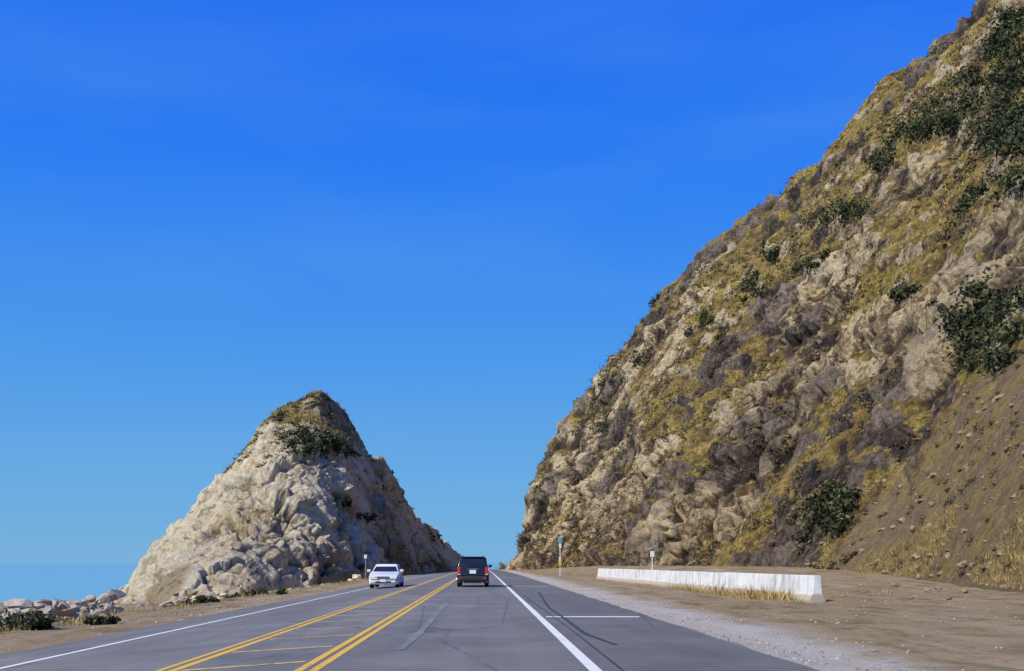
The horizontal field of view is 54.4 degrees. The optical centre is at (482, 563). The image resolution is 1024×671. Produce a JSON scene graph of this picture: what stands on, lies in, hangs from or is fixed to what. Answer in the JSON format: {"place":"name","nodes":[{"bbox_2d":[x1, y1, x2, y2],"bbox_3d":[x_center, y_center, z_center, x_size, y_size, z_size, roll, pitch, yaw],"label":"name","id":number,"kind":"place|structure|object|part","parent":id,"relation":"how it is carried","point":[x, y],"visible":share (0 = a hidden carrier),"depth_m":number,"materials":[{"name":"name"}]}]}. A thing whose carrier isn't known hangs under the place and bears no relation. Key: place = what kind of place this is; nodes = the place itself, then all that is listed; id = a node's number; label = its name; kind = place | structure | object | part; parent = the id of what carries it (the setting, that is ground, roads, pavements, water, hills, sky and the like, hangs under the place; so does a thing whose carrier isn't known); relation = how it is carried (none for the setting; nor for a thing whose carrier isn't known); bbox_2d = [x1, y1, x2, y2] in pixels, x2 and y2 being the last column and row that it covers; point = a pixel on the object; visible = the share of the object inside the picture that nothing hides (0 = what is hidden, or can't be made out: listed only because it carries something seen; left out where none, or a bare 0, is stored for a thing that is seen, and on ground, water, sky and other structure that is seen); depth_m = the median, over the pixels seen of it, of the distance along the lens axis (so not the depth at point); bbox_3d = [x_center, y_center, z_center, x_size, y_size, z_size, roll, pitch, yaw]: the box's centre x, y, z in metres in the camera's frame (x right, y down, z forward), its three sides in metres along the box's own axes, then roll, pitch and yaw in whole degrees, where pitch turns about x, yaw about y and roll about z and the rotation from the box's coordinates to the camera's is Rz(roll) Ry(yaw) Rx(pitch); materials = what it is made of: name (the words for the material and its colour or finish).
{"place":"outdoors","nodes":[
{"label":"outdoors","id":0,"kind":"place"},
{"bbox_2d":[0,563,509,602],"bbox_3d":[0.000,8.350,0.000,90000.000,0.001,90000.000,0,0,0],"label":"sea","id":1,"kind":"structure","parent":0,"point":[32,582],"depth_m":506.90,"materials":[{"name":"liquid"}]},
{"bbox_2d":[0,569,818,670],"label":"road","id":2,"kind":"structure","parent":0,"point":[503,621],"depth_m":18.26,"materials":[{"name":"grey asphalt"}]},
{"bbox_2d":[367,564,403,587],"bbox_3d":[-5.750,0.770,59.990,2.160,1.420,4.760,0,0,0],"label":"sedan car","id":3,"kind":"object","parent":2,"relation":"on","point":[386,574],"visible":0.98,"depth_m":58.44,"materials":[{"name":"white paint"}]},
{"bbox_2d":[455,555,491,586],"bbox_3d":[-0.540,0.459,58.165,2.220,1.782,4.630,0,0,0],"label":"suv car","id":4,"kind":"object","parent":2,"relation":"on","point":[472,569],"visible":1,"depth_m":55.98,"materials":[{"name":"black paint"}]},
{"bbox_3d":[-0.540,-0.022,56.129,1.550,0.466,0.082,0,0,0],"label":"rear window","id":5,"kind":"part","parent":4,"relation":"part of","materials":[{"name":"black glass"}]},
{"bbox_2d":[0,0,976,562],"label":"sky","id":6,"kind":"structure","parent":0,"point":[440,220],"materials":[{"name":"blue"}]},
{"bbox_2d":[0,566,1023,670],"bbox_3d":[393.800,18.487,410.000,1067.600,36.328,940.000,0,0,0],"label":"ground","id":7,"kind":"structure","parent":0,"point":[950,643],"depth_m":26.75,"materials":[{"name":"brown soil"}]},
{"bbox_2d":[0,607,56,631],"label":"shrub","id":8,"kind":"object","parent":7,"relation":"on","point":[36,619],"visible":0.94,"depth_m":26.83,"materials":[{"name":"green plant"}]},
{"bbox_2d":[0,589,173,629],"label":"riprap boulders","id":9,"kind":"object","parent":7,"relation":"on","point":[62,609],"visible":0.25,"depth_m":44.33,"materials":[{"name":"stone"}]},
{"bbox_2d":[84,614,120,624],"bbox_3d":[-11.132,1.693,29.055,0.915,0.467,0.908,0,0,39],"label":"shrub","id":10,"kind":"object","parent":7,"relation":"on","point":[97,619],"visible":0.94,"depth_m":28.84,"materials":[{"name":"green plant"}]},
{"bbox_2d":[167,595,219,606],"bbox_3d":[-12.812,1.812,44.015,1.464,0.826,2.291,0,0,45],"label":"shrub","id":11,"kind":"object","parent":7,"relation":"on","point":[202,599],"visible":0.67,"depth_m":43.85,"materials":[{"name":"green plant"}]},
{"bbox_2d":[224,592,253,597],"bbox_3d":[-12.831,1.804,52.415,1.411,0.702,1.986,0,0,-27],"label":"shrub","id":12,"kind":"object","parent":7,"relation":"on","point":[237,594],"visible":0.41,"depth_m":51.77,"materials":[{"name":"green plant"}]},
{"bbox_2d":[244,587,287,594],"bbox_3d":[-12.272,1.696,55.551,2.536,0.730,2.772,0,0,0],"label":"shrub","id":13,"kind":"object","parent":7,"relation":"on","point":[280,591],"visible":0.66,"depth_m":55.24,"materials":[{"name":"green plant"}]},
{"bbox_2d":[178,574,361,603],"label":"fallen rocks","id":14,"kind":"object","parent":7,"relation":"on","point":[354,576],"visible":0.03,"depth_m":85.04,"materials":[{"name":"stone"}]},
{"bbox_2d":[92,391,461,604],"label":"rock peak","id":15,"kind":"object","parent":7,"relation":"on","point":[280,519],"visible":0.6,"depth_m":135.05,"materials":[{"name":"beige stone"}]},
{"bbox_2d":[272,410,287,421],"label":"shrub","id":16,"kind":"object","parent":15,"relation":"on","point":[281,415],"visible":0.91,"depth_m":166.77,"materials":[{"name":"green plant"}]},
{"bbox_2d":[228,389,357,467],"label":"dry grass","id":17,"kind":"structure","parent":15,"relation":"on","point":[296,415],"depth_m":168.09,"materials":[{"name":"plant"}]},
{"bbox_2d":[274,423,355,458],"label":"shrub","id":18,"kind":"object","parent":15,"relation":"on","point":[336,444],"visible":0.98,"depth_m":156.28,"materials":[{"name":"green plant"}]},
{"bbox_2d":[223,391,414,508],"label":"scrub","id":19,"kind":"object","parent":15,"relation":"on","point":[281,427],"visible":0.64,"depth_m":169.76,"materials":[{"name":"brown plant"}]},
{"bbox_2d":[341,497,353,508],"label":"shrub","id":20,"kind":"object","parent":15,"relation":"on","point":[345,503],"visible":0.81,"depth_m":151.08,"materials":[{"name":"green plant"}]},
{"bbox_2d":[355,512,377,522],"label":"shrub","id":21,"kind":"object","parent":15,"relation":"on","point":[366,516],"visible":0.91,"depth_m":158.85,"materials":[{"name":"green plant"}]},
{"bbox_2d":[430,533,444,548],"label":"shrub","id":22,"kind":"object","parent":15,"relation":"on","point":[433,536],"visible":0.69,"depth_m":283.43,"materials":[{"name":"green plant"}]},
{"bbox_2d":[364,555,366,577],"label":"traffic sign","id":23,"kind":"object","parent":7,"relation":"on","point":[365,557],"visible":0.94,"depth_m":120.95,"materials":[{"name":"metal"}]},
{"bbox_2d":[0,566,999,633],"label":"dry grass","id":24,"kind":"structure","parent":7,"relation":"on","point":[764,595],"depth_m":39.70,"materials":[{"name":"beige plant"}]},
{"bbox_2d":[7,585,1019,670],"bbox_3d":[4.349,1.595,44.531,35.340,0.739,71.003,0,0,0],"label":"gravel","id":25,"kind":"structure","parent":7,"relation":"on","point":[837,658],"depth_m":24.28,"materials":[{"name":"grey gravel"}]},
{"bbox_2d":[558,538,561,574],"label":"call box sign","id":26,"kind":"object","parent":7,"relation":"on","point":[560,561],"visible":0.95,"depth_m":113.92,"materials":[{"name":"metal"}]},
{"bbox_2d":[596,568,605,579],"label":"segment","id":27,"kind":"object","parent":7,"relation":"on","point":[601,573],"visible":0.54,"depth_m":84.06,"materials":[{"name":"concrete"}]},
{"bbox_2d":[604,569,614,580],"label":"segment","id":28,"kind":"object","parent":7,"relation":"on","point":[610,573],"visible":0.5,"depth_m":79.98,"materials":[{"name":"concrete"}]},
{"bbox_2d":[613,569,622,581],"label":"segment","id":29,"kind":"object","parent":7,"relation":"on","point":[618,575],"visible":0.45,"depth_m":76.26,"materials":[{"name":"concrete"}]},
{"bbox_2d":[621,569,636,582],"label":"segment","id":30,"kind":"object","parent":7,"relation":"on","point":[627,575],"visible":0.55,"depth_m":72.11,"materials":[{"name":"concrete"}]},
{"bbox_2d":[631,570,643,583],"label":"segment","id":31,"kind":"object","parent":7,"relation":"on","point":[638,576],"visible":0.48,"depth_m":68.31,"materials":[{"name":"concrete"}]},
{"bbox_2d":[642,570,655,584],"bbox_3d":[10.967,0.998,64.513,0.600,1.104,3.886,0,0,-1],"label":"segment","id":32,"kind":"object","parent":7,"relation":"on","point":[649,576],"visible":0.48,"depth_m":64.38,"materials":[{"name":"concrete"}]},
{"bbox_2d":[650,551,654,569],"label":"traffic sign","id":33,"kind":"object","parent":7,"relation":"on","point":[652,554],"visible":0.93,"depth_m":91.93,"materials":[{"name":"metal"}]},
{"bbox_2d":[653,570,668,586],"bbox_3d":[11.057,1.000,60.603,0.600,1.099,3.886,0,0,-1],"label":"segment","id":34,"kind":"object","parent":7,"relation":"on","point":[661,576],"visible":0.56,"depth_m":60.55,"materials":[{"name":"concrete"}]},
{"bbox_2d":[666,571,683,587],"bbox_3d":[11.155,1.003,56.694,0.600,1.095,3.886,0,0,-1],"label":"segment","id":35,"kind":"object","parent":7,"relation":"on","point":[675,577],"visible":0.48,"depth_m":56.66,"materials":[{"name":"concrete"}]},
{"bbox_2d":[682,571,700,589],"bbox_3d":[11.235,0.994,52.785,0.600,1.113,3.886,0,0,-2],"label":"segment","id":36,"kind":"object","parent":7,"relation":"on","point":[690,577],"visible":0.53,"depth_m":52.57,"materials":[{"name":"concrete"}]},
{"bbox_2d":[699,572,722,592],"bbox_3d":[11.379,1.002,48.878,0.600,1.095,3.886,0,0,-2],"label":"segment","id":37,"kind":"object","parent":7,"relation":"on","point":[710,578],"visible":0.37,"depth_m":48.66,"materials":[{"name":"concrete"}]},
{"bbox_2d":[720,572,747,593],"bbox_3d":[11.546,0.993,44.971,0.600,1.113,3.886,0,0,-2],"label":"segment","id":38,"kind":"object","parent":7,"relation":"on","point":[731,580],"visible":0.39,"depth_m":44.90,"materials":[{"name":"concrete"}]},
{"bbox_2d":[746,573,777,593],"bbox_3d":[11.665,0.996,41.062,0.600,1.109,3.886,0,0,-2],"label":"segment","id":39,"kind":"object","parent":7,"relation":"on","point":[756,580],"visible":0.32,"depth_m":40.91,"materials":[{"name":"concrete"}]},
{"bbox_2d":[777,574,825,601],"bbox_3d":[11.795,0.996,37.154,0.600,1.108,3.886,0,0,-2],"label":"segment","id":40,"kind":"object","parent":7,"relation":"on","point":[810,588],"visible":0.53,"depth_m":36.11,"materials":[{"name":"concrete"}]},
{"bbox_2d":[500,0,1023,592],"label":"mountain","id":41,"kind":"structure","parent":0,"point":[926,386],"depth_m":162.25,"materials":[{"name":"beige stone"}]},
{"bbox_2d":[567,474,582,482],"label":"shrub","id":42,"kind":"object","parent":41,"relation":"on","point":[575,475],"visible":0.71,"depth_m":280.23,"materials":[{"name":"green plant"}]},
{"bbox_2d":[590,419,609,437],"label":"shrub","id":43,"kind":"object","parent":41,"relation":"on","point":[603,425],"visible":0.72,"depth_m":279.98,"materials":[{"name":"green plant"}]},
{"bbox_2d":[596,363,614,389],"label":"shrub","id":44,"kind":"object","parent":41,"relation":"on","point":[603,380],"visible":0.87,"depth_m":301.39,"materials":[{"name":"green plant"}]},
{"bbox_2d":[631,350,650,369],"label":"shrub","id":45,"kind":"object","parent":41,"relation":"on","point":[637,360],"visible":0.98,"depth_m":274.45,"materials":[{"name":"green plant"}]},
{"bbox_2d":[648,291,660,307],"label":"shrub","id":46,"kind":"object","parent":41,"relation":"on","point":[654,300],"visible":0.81,"depth_m":308.03,"materials":[{"name":"green plant"}]},
{"bbox_2d":[682,302,715,337],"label":"shrub","id":47,"kind":"object","parent":41,"relation":"on","point":[703,316],"visible":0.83,"depth_m":242.92,"materials":[{"name":"green plant"}]},
{"bbox_2d":[713,330,725,344],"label":"shrub","id":48,"kind":"object","parent":41,"relation":"on","point":[719,341],"visible":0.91,"depth_m":219.51,"materials":[{"name":"green plant"}]},
{"bbox_2d":[725,269,768,301],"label":"shrub","id":49,"kind":"object","parent":41,"relation":"on","point":[751,284],"visible":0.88,"depth_m":227.22,"materials":[{"name":"green plant"}]},
{"bbox_2d":[498,0,1023,569],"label":"dry grass","id":50,"kind":"structure","parent":41,"relation":"on","point":[892,244],"depth_m":198.49,"materials":[{"name":"plant"}]},
{"bbox_2d":[755,240,779,261],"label":"shrub","id":51,"kind":"object","parent":41,"relation":"on","point":[772,255],"visible":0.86,"depth_m":230.76,"materials":[{"name":"green plant"}]},
{"bbox_2d":[515,0,1023,569],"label":"scrub","id":52,"kind":"object","parent":41,"relation":"on","point":[801,550],"visible":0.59,"depth_m":196.07,"materials":[{"name":"brown plant"}]},
{"bbox_2d":[789,246,835,275],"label":"shrub","id":53,"kind":"object","parent":41,"relation":"on","point":[808,264],"visible":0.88,"depth_m":191.55,"materials":[{"name":"green plant"}]},
{"bbox_2d":[788,477,869,542],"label":"shrub","id":54,"kind":"object","parent":41,"relation":"on","point":[834,504],"visible":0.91,"depth_m":95.83,"materials":[{"name":"green plant"}]},
{"bbox_2d":[804,194,872,225],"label":"shrub","id":55,"kind":"object","parent":41,"relation":"on","point":[855,208],"visible":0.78,"depth_m":198.31,"materials":[{"name":"green plant"}]},
{"bbox_2d":[860,144,902,175],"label":"shrub","id":56,"kind":"object","parent":41,"relation":"on","point":[883,160],"visible":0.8,"depth_m":194.71,"materials":[{"name":"green plant"}]},
{"bbox_2d":[886,276,921,304],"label":"shrub","id":57,"kind":"object","parent":41,"relation":"on","point":[898,293],"visible":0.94,"depth_m":126.28,"materials":[{"name":"green plant"}]},
{"bbox_2d":[804,368,1023,599],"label":"scree rocks","id":58,"kind":"object","parent":41,"relation":"on","point":[912,527],"visible":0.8,"depth_m":68.57,"materials":[{"name":"stone"}]},
{"bbox_2d":[880,98,958,155],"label":"shrub","id":59,"kind":"object","parent":41,"relation":"on","point":[914,129],"visible":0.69,"depth_m":182.86,"materials":[{"name":"green plant"}]},
{"bbox_2d":[818,340,1023,589],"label":"dry grass","id":60,"kind":"structure","parent":41,"relation":"on","point":[946,516],"depth_m":67.49,"materials":[{"name":"brown plant"}]},
{"bbox_2d":[842,349,1023,576],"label":"scrub","id":61,"kind":"object","parent":41,"relation":"on","point":[966,564],"visible":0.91,"depth_m":70.54,"materials":[{"name":"plant"}]},
{"bbox_2d":[894,54,1007,142],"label":"shrub","id":62,"kind":"object","parent":41,"relation":"on","point":[964,101],"visible":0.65,"depth_m":170.21,"materials":[{"name":"green plant"}]},
{"bbox_2d":[950,182,987,215],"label":"shrub","id":63,"kind":"object","parent":41,"relation":"on","point":[968,193],"visible":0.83,"depth_m":126.93,"materials":[{"name":"green plant"}]},
{"bbox_2d":[933,259,1023,375],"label":"shrub","id":64,"kind":"object","parent":41,"relation":"on","point":[987,325],"visible":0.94,"depth_m":88.22,"materials":[{"name":"green plant"}]},
{"bbox_2d":[960,77,1023,181],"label":"shrub","id":65,"kind":"object","parent":41,"relation":"on","point":[1005,130],"visible":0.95,"depth_m":138.03,"materials":[{"name":"green plant"}]},
{"bbox_2d":[970,3,1023,66],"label":"shrub","id":66,"kind":"object","parent":41,"relation":"on","point":[1006,33],"visible":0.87,"depth_m":183.65,"materials":[{"name":"green plant"}]},
{"bbox_2d":[972,38,1023,100],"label":"shrub","id":67,"kind":"object","parent":41,"relation":"on","point":[1008,75],"visible":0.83,"depth_m":148.34,"materials":[{"name":"green plant"}]},
{"bbox_2d":[993,162,1023,197],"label":"shrub","id":68,"kind":"object","parent":41,"relation":"on","point":[1005,180],"visible":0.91,"depth_m":105.35,"materials":[{"name":"green plant"}]}
]}

